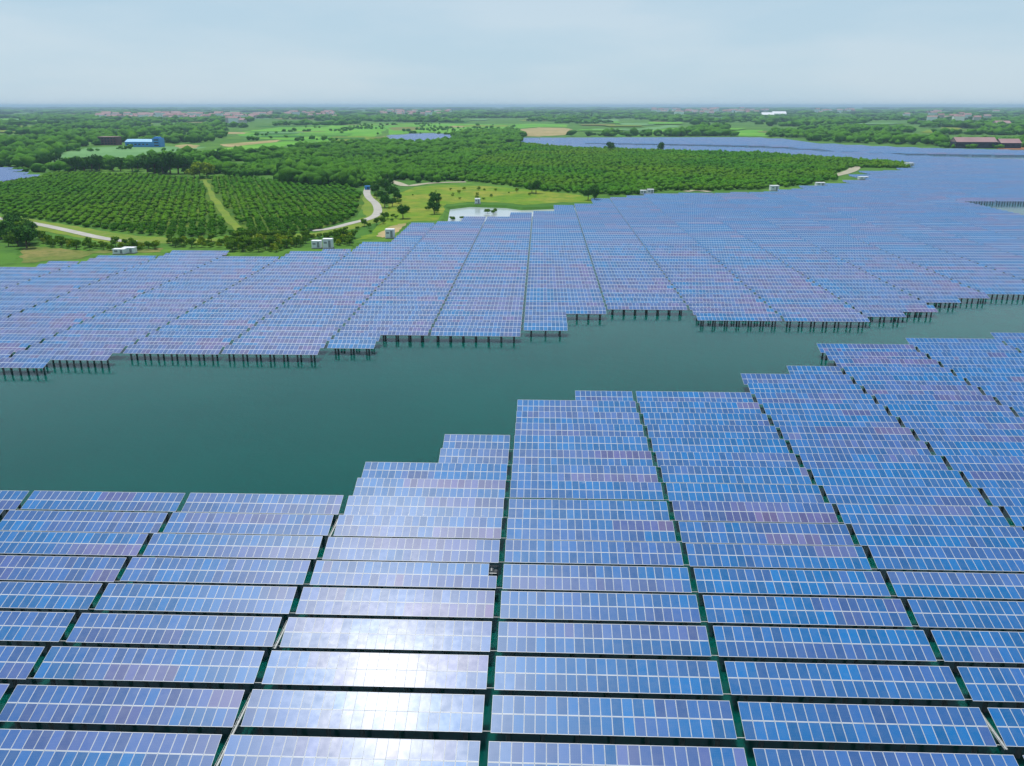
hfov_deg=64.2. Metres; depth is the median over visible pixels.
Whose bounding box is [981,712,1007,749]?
cable tray
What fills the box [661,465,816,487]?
solar table
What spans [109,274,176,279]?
solar table
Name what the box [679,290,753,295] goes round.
solar table
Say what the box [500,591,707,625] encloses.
solar table
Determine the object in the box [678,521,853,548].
solar table
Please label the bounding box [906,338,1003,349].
solar table
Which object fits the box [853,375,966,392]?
solar table
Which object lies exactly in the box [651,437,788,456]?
solar table
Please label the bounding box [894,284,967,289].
solar table
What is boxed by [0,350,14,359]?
solar table
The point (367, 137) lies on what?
field
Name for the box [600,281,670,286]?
solar table
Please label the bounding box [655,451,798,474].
solar table
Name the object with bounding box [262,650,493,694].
solar table
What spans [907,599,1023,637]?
solar table
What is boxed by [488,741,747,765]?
solar table
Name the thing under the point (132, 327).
solar table
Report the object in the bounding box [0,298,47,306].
solar table
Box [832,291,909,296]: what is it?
solar table
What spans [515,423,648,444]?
solar table
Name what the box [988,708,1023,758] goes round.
solar table
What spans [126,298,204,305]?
solar table
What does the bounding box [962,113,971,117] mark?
village house
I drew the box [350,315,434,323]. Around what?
solar table
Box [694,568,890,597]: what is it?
solar table
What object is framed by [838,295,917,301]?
solar table
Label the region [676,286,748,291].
solar table
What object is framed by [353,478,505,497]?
solar table
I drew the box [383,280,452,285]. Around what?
solar table
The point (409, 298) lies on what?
solar table
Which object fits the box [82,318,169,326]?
solar table
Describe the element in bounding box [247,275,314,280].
solar table
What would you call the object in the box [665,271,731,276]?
solar table
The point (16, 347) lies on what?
solar table
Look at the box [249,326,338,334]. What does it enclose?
solar table
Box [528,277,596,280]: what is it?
solar table
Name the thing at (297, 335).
solar table
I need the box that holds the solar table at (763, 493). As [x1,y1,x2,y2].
[666,483,823,505]
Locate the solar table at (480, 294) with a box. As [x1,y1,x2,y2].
[449,292,523,296]
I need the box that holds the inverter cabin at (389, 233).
[385,228,395,238]
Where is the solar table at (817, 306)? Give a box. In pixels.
[770,304,851,310]
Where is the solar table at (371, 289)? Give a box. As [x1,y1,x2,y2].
[301,287,374,293]
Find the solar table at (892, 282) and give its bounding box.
[886,280,958,285]
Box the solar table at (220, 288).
[153,286,226,291]
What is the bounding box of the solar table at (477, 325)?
[434,322,520,330]
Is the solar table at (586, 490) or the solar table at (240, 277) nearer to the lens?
the solar table at (586, 490)
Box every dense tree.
[0,222,5,238]
[0,228,6,237]
[1,220,14,225]
[3,225,16,234]
[4,212,21,219]
[5,218,26,223]
[5,222,14,228]
[11,226,35,247]
[14,222,38,235]
[21,221,37,228]
[35,156,43,163]
[41,155,51,162]
[46,152,61,161]
[61,157,71,165]
[68,156,78,170]
[77,156,86,170]
[80,155,96,170]
[90,154,104,170]
[104,157,116,170]
[113,157,124,170]
[124,159,139,170]
[128,157,138,168]
[134,154,150,171]
[143,153,160,173]
[150,152,167,173]
[161,151,176,173]
[166,154,185,173]
[176,156,192,173]
[209,150,220,159]
[369,183,379,191]
[377,190,385,196]
[379,179,391,192]
[379,194,389,207]
[383,176,393,183]
[387,184,399,197]
[388,198,396,206]
[393,191,401,198]
[396,204,409,218]
[427,196,435,202]
[427,201,440,213]
[429,192,440,201]
[529,180,542,193]
[583,188,591,197]
[590,187,600,198]
[606,141,614,148]
[657,142,664,148]
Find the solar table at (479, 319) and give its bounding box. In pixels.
[437,316,521,321]
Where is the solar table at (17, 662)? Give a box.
[0,646,44,688]
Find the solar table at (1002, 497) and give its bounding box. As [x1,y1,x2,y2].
[982,488,1023,513]
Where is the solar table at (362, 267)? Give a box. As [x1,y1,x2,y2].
[330,266,393,270]
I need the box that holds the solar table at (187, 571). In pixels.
[120,557,310,586]
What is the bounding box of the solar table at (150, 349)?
[123,344,222,359]
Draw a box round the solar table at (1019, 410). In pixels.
[1012,406,1023,416]
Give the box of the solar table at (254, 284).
[234,282,305,288]
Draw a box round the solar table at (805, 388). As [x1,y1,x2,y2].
[747,383,863,393]
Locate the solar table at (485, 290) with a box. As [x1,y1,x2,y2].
[451,288,523,292]
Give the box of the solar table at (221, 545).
[142,533,322,559]
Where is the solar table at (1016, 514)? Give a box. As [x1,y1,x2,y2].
[1004,506,1023,530]
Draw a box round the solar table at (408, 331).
[339,326,428,340]
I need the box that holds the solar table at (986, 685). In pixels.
[957,666,1023,712]
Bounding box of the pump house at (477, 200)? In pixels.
[474,198,480,203]
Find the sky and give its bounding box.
[0,0,1023,105]
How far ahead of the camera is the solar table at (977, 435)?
136.40 m
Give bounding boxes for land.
[0,106,1023,266]
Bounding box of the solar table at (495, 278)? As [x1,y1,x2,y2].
[457,277,525,280]
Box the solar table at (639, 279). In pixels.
[599,278,667,283]
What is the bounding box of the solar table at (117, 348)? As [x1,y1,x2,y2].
[28,343,126,352]
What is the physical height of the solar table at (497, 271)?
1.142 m
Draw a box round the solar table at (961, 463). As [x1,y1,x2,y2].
[945,455,1023,478]
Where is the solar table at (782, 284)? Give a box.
[746,283,818,288]
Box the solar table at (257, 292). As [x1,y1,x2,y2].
[220,290,294,296]
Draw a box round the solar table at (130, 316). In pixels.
[94,313,178,321]
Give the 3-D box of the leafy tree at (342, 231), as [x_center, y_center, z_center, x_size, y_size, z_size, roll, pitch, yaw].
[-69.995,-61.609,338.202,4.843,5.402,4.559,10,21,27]
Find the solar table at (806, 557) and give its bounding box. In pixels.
[686,543,871,572]
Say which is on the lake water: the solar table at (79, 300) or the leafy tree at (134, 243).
the solar table at (79, 300)
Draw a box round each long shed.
[949,137,997,147]
[997,139,1021,147]
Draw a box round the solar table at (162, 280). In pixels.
[100,278,169,283]
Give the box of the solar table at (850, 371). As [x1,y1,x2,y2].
[843,366,953,382]
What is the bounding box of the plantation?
[450,141,909,194]
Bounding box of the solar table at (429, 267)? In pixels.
[396,266,459,271]
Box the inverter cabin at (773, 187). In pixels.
[769,185,778,190]
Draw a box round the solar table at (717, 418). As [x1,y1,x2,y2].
[643,412,769,427]
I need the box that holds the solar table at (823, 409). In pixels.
[762,403,887,422]
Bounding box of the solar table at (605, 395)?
[575,391,632,406]
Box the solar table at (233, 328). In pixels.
[159,325,248,333]
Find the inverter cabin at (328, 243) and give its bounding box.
[322,238,333,248]
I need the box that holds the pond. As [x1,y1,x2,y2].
[448,207,574,220]
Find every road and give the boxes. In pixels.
[0,217,121,241]
[311,188,381,230]
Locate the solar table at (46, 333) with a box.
[0,329,57,338]
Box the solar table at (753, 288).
[750,286,824,291]
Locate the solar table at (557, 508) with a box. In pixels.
[508,499,674,526]
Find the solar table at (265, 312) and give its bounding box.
[188,309,270,316]
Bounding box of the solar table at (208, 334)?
[148,331,240,339]
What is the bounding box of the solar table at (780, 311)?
[776,308,859,315]
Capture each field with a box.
[55,146,204,160]
[175,144,198,147]
[214,141,308,150]
[220,140,278,146]
[228,132,245,133]
[237,124,385,141]
[250,131,295,131]
[250,133,298,134]
[258,126,326,126]
[258,136,298,136]
[260,132,302,132]
[265,135,314,135]
[292,134,349,135]
[320,137,365,138]
[332,136,374,140]
[385,124,509,134]
[389,127,419,129]
[409,125,447,126]
[467,125,511,125]
[508,124,566,127]
[521,127,571,136]
[572,128,673,136]
[576,129,620,130]
[581,124,614,124]
[606,125,641,125]
[620,123,653,124]
[620,125,677,130]
[647,122,682,123]
[734,130,767,135]
[859,123,896,123]
[941,127,961,129]
[998,147,1023,149]
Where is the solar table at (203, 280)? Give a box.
[170,278,239,284]
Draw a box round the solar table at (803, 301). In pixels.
[765,299,844,305]
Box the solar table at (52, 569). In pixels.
[0,555,125,590]
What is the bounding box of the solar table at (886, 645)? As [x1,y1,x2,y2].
[713,626,943,665]
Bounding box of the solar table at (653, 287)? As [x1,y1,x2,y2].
[601,285,673,290]
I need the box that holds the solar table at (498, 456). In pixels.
[439,448,508,468]
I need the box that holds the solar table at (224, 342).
[137,337,231,346]
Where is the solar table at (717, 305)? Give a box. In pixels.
[688,303,768,309]
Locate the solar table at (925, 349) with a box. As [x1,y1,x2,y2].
[916,345,1018,357]
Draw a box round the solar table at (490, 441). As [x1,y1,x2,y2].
[443,434,512,449]
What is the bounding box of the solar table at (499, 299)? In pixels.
[447,296,523,301]
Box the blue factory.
[125,137,164,146]
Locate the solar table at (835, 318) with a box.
[782,314,869,326]
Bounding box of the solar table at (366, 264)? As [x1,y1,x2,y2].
[334,263,396,267]
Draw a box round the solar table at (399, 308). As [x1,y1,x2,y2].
[360,305,439,312]
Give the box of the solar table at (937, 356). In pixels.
[927,352,1023,364]
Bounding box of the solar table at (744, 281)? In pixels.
[742,279,812,284]
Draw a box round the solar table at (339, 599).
[296,587,499,620]
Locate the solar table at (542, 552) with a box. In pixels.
[505,540,683,567]
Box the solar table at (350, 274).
[321,272,387,277]
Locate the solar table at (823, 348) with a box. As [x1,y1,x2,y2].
[817,344,916,358]
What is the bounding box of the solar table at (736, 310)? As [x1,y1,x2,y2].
[692,308,774,317]
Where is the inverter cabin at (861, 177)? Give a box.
[857,176,868,179]
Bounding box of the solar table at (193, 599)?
[94,583,296,616]
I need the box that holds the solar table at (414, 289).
[376,288,448,294]
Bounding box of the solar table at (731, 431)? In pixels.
[647,424,778,445]
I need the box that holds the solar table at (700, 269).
[662,268,728,272]
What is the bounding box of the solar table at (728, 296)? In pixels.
[682,294,758,300]
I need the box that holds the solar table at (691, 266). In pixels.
[660,265,724,269]
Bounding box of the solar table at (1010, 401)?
[995,395,1023,409]
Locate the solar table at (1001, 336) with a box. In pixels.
[991,333,1023,341]
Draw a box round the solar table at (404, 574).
[310,560,496,590]
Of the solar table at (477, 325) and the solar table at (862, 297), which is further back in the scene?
the solar table at (862, 297)
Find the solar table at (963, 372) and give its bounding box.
[952,367,1023,381]
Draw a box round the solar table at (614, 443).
[514,435,652,451]
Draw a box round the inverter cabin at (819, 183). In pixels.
[814,182,824,185]
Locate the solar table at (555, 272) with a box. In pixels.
[528,270,593,273]
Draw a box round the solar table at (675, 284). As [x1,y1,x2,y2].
[673,282,743,287]
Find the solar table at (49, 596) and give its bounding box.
[0,582,101,619]
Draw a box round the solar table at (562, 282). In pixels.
[527,281,597,284]
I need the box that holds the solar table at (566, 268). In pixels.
[529,267,592,270]
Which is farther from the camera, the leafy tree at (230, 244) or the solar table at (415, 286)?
the leafy tree at (230, 244)
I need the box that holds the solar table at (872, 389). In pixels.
[863,384,981,402]
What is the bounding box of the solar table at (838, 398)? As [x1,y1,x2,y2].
[754,392,874,410]
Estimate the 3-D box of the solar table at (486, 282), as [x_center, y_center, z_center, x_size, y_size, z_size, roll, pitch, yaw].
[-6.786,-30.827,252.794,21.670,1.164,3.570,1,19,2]
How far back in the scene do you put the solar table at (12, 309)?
219.54 m
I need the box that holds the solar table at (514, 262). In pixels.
[465,260,526,263]
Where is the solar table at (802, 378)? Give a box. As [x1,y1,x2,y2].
[741,373,852,384]
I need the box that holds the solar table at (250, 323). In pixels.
[169,319,255,327]
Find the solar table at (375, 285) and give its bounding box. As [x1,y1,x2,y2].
[307,283,377,289]
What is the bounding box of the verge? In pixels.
[0,194,387,242]
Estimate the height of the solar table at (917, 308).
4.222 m
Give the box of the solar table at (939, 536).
[852,524,1023,554]
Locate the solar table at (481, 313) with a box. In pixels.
[440,311,521,316]
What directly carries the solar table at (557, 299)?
on the lake water
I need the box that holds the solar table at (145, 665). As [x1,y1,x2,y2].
[33,646,264,689]
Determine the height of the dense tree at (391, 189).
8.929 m
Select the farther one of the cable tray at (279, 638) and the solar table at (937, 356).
the solar table at (937, 356)
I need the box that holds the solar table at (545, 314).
[525,311,565,316]
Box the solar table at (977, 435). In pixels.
[913,428,1023,449]
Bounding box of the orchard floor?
[0,174,363,235]
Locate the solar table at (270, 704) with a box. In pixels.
[241,689,490,740]
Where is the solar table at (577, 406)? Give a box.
[517,400,640,416]
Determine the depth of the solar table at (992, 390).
157.57 m
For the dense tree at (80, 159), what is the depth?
690.92 m
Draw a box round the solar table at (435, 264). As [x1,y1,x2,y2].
[399,263,461,268]
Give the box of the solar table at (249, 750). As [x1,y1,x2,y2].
[220,735,479,765]
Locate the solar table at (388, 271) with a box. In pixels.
[326,269,390,274]
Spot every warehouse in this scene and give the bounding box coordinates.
[761,112,773,114]
[772,111,786,114]
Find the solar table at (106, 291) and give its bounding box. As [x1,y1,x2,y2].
[69,289,144,295]
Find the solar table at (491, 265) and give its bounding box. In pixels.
[464,263,526,268]
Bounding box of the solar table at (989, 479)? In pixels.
[963,471,1023,495]
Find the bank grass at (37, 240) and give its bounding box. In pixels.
[0,234,343,251]
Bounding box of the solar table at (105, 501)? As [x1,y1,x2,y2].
[21,491,184,520]
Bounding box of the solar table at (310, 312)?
[271,309,353,317]
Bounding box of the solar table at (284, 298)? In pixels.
[212,295,288,301]
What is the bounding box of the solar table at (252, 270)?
[193,268,257,273]
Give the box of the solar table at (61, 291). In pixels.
[0,289,70,295]
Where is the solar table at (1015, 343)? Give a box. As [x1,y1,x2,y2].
[1003,339,1023,348]
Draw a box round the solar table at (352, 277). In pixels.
[317,276,384,281]
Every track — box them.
[393,181,464,185]
[837,166,860,175]
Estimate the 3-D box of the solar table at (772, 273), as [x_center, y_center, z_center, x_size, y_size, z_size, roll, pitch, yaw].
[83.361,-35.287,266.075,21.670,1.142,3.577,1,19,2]
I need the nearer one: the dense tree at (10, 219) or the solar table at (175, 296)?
the solar table at (175, 296)
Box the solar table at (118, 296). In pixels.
[59,293,135,300]
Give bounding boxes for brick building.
[98,136,121,144]
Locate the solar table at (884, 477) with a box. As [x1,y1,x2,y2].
[811,468,972,493]
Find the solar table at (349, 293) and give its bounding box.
[296,291,370,297]
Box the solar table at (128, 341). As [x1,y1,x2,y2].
[42,336,137,345]
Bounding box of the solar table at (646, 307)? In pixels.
[607,302,686,314]
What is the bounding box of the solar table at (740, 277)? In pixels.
[737,275,806,280]
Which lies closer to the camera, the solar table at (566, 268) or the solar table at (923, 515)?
the solar table at (923, 515)
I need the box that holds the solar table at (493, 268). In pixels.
[462,266,526,269]
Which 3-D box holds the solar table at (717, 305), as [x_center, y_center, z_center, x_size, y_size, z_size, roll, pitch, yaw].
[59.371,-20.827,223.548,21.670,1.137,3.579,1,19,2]
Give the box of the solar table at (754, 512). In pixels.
[672,501,843,523]
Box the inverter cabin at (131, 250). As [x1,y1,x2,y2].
[122,247,137,253]
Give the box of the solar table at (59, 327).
[0,324,70,332]
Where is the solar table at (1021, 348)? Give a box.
[1017,346,1023,352]
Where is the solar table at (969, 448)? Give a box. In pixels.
[928,441,1023,462]
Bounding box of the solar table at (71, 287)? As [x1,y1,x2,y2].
[7,285,80,290]
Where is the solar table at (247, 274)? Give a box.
[186,271,251,276]
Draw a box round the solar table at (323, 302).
[284,300,362,306]
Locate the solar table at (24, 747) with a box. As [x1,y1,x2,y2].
[0,729,221,765]
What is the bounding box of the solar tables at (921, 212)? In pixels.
[0,133,1023,289]
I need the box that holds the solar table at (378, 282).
[312,279,381,285]
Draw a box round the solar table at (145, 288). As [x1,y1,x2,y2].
[80,285,152,291]
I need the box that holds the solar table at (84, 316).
[9,313,94,320]
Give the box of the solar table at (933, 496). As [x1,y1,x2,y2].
[823,486,987,512]
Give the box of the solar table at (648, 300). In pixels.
[605,298,682,303]
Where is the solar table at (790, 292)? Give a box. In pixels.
[755,290,830,296]
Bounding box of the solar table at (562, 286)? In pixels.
[527,285,598,288]
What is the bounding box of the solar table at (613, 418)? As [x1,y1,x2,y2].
[516,411,644,429]
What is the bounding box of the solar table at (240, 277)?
[178,274,245,280]
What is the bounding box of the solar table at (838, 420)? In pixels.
[770,414,900,434]
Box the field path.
[203,180,240,230]
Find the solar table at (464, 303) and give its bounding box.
[445,301,522,305]
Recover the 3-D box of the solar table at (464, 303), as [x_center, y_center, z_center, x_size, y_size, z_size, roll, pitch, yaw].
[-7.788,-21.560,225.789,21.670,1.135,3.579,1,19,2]
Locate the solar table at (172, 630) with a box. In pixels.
[66,613,281,650]
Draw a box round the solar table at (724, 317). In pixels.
[696,313,781,325]
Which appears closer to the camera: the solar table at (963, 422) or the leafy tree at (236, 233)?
the solar table at (963, 422)
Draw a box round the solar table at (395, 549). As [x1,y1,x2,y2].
[322,537,504,563]
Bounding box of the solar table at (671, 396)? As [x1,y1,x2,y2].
[636,391,753,403]
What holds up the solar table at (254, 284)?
on the lake water
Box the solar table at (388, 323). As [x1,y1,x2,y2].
[345,321,431,328]
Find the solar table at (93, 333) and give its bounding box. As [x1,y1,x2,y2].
[55,330,148,338]
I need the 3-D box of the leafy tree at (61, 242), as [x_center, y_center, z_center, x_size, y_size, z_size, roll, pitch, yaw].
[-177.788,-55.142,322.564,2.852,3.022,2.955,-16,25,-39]
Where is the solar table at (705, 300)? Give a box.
[685,298,763,304]
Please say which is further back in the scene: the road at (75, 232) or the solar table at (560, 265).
the road at (75, 232)
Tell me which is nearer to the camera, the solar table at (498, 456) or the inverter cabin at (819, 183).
the solar table at (498, 456)
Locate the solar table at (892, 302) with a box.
[845,299,926,308]
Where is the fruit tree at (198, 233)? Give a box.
[194,231,203,236]
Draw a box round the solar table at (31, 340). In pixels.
[0,336,44,345]
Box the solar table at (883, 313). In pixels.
[860,309,905,321]
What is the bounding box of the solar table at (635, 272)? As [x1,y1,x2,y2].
[596,271,662,275]
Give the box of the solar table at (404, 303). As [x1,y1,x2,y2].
[364,300,442,307]
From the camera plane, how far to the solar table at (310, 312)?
216.80 m
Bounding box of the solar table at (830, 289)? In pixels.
[826,287,900,292]
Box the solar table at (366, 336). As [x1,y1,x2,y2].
[334,332,380,341]
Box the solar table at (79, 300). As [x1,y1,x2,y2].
[47,298,125,304]
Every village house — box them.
[154,111,161,116]
[229,116,239,122]
[239,118,246,122]
[292,110,299,114]
[927,116,937,120]
[928,111,937,114]
[952,115,964,120]
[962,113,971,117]
[972,116,981,120]
[983,114,991,117]
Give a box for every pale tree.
[184,166,198,177]
[191,161,208,175]
[197,239,205,245]
[204,162,214,175]
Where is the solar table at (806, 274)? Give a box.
[803,272,871,277]
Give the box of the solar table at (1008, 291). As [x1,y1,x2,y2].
[977,288,1023,298]
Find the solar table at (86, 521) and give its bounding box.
[0,510,167,541]
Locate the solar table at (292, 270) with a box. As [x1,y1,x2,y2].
[259,269,324,273]
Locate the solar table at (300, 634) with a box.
[280,617,496,654]
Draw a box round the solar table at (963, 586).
[886,571,1023,606]
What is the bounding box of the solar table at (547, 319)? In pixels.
[524,317,566,322]
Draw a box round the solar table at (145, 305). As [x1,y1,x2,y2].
[116,303,195,310]
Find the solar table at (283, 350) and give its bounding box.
[221,345,320,360]
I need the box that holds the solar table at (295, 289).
[227,286,300,292]
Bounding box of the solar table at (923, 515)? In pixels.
[837,504,1009,532]
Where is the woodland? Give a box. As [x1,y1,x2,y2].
[0,106,1023,187]
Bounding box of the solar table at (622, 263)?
[593,261,655,264]
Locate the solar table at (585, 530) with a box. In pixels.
[507,518,681,547]
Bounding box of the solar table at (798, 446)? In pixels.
[789,439,930,461]
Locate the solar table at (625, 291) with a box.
[602,289,676,295]
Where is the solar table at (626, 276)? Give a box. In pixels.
[597,274,665,279]
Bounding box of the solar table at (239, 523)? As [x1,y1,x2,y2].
[163,512,333,535]
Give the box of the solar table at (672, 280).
[670,278,739,283]
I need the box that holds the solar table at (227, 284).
[162,282,233,287]
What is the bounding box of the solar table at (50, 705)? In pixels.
[0,685,244,733]
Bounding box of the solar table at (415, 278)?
[387,276,454,282]
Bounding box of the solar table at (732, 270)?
[730,268,795,273]
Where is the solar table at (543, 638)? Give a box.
[497,622,718,660]
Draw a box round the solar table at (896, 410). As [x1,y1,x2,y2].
[886,404,1014,423]
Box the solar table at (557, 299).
[526,297,602,301]
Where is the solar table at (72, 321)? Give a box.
[0,318,82,325]
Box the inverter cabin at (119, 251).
[112,248,127,254]
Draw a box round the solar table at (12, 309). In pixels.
[0,307,23,316]
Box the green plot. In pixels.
[0,246,19,264]
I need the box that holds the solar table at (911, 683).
[724,661,971,706]
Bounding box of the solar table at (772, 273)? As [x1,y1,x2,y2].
[734,272,801,276]
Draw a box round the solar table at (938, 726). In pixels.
[738,702,1002,753]
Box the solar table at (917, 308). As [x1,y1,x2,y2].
[853,304,937,316]
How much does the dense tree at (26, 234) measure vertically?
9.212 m
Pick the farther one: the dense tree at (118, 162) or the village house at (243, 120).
the village house at (243, 120)
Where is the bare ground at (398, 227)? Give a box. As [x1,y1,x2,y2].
[377,223,405,236]
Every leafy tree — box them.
[1,235,12,245]
[8,233,19,245]
[14,220,25,225]
[38,232,45,237]
[55,236,63,242]
[58,240,64,245]
[70,239,79,248]
[100,242,107,248]
[106,244,113,250]
[110,236,118,246]
[124,242,132,246]
[130,240,137,245]
[149,242,157,247]
[169,238,180,246]
[187,238,196,245]
[207,233,214,240]
[225,239,237,250]
[230,231,240,236]
[238,235,247,242]
[238,242,245,249]
[239,230,249,236]
[242,237,252,244]
[247,227,256,236]
[251,238,262,250]
[262,239,268,249]
[266,236,275,247]
[268,229,276,235]
[274,230,284,235]
[281,238,290,247]
[292,237,301,246]
[299,230,310,235]
[302,235,310,240]
[338,228,347,234]
[380,212,388,216]
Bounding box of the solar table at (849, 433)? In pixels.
[779,426,915,447]
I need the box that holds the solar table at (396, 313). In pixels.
[355,310,437,317]
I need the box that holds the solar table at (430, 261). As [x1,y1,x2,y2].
[401,260,462,265]
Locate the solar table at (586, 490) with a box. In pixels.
[510,480,663,500]
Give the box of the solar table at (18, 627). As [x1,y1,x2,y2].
[0,611,74,651]
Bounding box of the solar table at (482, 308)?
[442,306,522,310]
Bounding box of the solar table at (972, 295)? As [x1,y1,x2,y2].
[909,291,989,302]
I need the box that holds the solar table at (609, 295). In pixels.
[604,293,679,299]
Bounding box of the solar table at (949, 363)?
[939,359,1023,372]
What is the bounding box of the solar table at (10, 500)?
[0,490,28,513]
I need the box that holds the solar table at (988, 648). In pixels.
[931,630,1023,672]
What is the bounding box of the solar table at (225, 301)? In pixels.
[205,299,282,306]
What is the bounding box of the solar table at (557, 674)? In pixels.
[494,656,730,699]
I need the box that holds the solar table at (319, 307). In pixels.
[278,305,358,311]
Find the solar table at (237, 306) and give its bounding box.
[196,304,276,311]
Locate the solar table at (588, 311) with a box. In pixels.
[525,306,605,318]
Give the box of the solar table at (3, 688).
[0,684,9,698]
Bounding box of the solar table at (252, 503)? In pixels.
[181,493,343,514]
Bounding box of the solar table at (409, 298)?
[368,296,444,303]
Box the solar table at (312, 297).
[290,295,366,302]
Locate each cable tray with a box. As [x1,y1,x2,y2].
[215,693,250,765]
[273,621,286,648]
[328,520,337,536]
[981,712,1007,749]
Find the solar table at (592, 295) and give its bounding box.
[526,293,601,297]
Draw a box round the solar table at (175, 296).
[136,294,211,300]
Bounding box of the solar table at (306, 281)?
[241,279,310,284]
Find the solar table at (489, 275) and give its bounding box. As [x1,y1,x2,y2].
[459,273,525,276]
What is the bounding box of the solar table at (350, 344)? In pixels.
[327,339,375,353]
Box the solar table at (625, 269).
[595,267,660,272]
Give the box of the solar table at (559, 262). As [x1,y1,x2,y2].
[529,261,590,263]
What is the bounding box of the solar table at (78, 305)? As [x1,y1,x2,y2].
[36,303,116,309]
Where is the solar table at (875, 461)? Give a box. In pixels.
[799,453,947,477]
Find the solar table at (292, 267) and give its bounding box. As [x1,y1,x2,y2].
[264,265,328,270]
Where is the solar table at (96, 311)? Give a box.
[22,307,105,314]
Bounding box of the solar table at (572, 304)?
[526,302,604,306]
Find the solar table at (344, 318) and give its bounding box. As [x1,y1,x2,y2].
[264,315,348,322]
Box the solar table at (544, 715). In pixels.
[491,695,744,746]
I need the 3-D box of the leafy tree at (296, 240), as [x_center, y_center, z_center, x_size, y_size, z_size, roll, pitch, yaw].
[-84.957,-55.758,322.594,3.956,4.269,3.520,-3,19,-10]
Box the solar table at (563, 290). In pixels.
[527,289,599,292]
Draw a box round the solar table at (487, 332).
[431,327,520,341]
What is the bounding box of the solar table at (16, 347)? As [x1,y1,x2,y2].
[0,343,29,354]
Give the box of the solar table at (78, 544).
[0,531,147,564]
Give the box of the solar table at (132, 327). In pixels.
[69,324,158,332]
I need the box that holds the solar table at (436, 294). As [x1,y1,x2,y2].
[372,291,446,298]
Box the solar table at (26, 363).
[0,358,50,373]
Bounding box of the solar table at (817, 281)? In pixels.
[813,279,884,284]
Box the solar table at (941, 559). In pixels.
[868,546,1023,578]
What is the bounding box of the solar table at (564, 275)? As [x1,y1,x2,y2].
[528,274,595,277]
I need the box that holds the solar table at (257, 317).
[179,314,263,321]
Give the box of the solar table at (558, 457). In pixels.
[513,449,652,473]
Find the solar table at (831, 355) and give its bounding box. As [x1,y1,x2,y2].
[825,351,927,365]
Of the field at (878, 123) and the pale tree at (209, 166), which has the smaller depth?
the pale tree at (209, 166)
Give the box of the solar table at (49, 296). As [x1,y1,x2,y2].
[0,293,58,302]
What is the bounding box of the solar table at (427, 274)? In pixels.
[390,273,456,278]
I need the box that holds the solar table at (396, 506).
[344,496,507,517]
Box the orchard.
[0,171,361,227]
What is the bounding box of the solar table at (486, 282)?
[455,280,524,283]
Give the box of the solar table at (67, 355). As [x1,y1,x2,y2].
[11,350,113,366]
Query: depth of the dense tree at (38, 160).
728.98 m
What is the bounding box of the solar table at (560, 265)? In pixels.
[529,264,591,266]
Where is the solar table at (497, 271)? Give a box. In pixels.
[460,270,525,273]
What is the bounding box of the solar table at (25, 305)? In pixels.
[0,302,36,311]
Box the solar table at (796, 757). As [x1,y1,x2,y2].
[753,748,1018,765]
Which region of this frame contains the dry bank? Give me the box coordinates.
[19,247,162,262]
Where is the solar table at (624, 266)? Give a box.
[594,264,657,267]
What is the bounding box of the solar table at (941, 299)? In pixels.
[918,296,960,307]
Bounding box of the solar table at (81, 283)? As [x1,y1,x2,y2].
[19,281,90,286]
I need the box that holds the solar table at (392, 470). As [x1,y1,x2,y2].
[361,462,510,480]
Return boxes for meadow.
[356,185,591,239]
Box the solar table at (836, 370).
[787,366,842,374]
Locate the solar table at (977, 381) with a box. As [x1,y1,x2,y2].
[965,376,1023,390]
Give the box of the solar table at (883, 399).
[874,394,997,412]
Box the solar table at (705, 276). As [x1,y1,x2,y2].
[667,274,735,279]
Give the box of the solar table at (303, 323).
[257,320,343,328]
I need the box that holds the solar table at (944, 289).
[901,288,977,293]
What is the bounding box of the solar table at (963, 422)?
[899,415,1023,435]
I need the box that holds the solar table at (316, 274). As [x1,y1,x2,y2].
[253,272,319,277]
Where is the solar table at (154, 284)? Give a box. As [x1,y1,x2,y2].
[90,281,161,287]
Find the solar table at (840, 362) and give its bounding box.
[833,358,939,374]
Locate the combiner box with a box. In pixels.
[489,566,497,578]
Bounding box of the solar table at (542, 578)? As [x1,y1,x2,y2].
[503,564,691,596]
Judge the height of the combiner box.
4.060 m
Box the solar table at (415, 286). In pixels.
[380,284,450,289]
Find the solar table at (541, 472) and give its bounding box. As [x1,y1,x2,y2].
[511,464,657,481]
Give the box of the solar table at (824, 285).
[819,283,892,288]
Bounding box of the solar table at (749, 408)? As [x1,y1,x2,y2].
[639,401,761,420]
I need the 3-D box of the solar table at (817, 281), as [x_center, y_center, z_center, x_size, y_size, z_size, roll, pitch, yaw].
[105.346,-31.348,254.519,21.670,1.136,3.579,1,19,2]
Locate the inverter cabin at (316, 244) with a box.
[311,240,322,248]
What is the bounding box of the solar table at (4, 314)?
[0,312,11,317]
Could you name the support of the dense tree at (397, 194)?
on the meadow
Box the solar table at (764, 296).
[760,294,837,300]
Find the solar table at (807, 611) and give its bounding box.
[703,595,918,629]
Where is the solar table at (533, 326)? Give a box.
[524,322,567,335]
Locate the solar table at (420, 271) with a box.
[393,269,458,274]
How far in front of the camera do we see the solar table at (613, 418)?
143.97 m
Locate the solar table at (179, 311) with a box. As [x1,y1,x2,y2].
[105,308,187,315]
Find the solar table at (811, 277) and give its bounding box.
[808,275,878,280]
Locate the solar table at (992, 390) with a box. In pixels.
[980,385,1023,399]
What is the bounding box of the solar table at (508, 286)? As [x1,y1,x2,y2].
[453,284,524,290]
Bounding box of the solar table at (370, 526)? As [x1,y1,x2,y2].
[333,515,501,539]
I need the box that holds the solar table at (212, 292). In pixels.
[145,290,219,296]
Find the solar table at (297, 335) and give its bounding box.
[241,332,332,340]
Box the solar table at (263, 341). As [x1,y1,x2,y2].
[232,338,326,347]
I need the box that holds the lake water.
[0,143,1023,765]

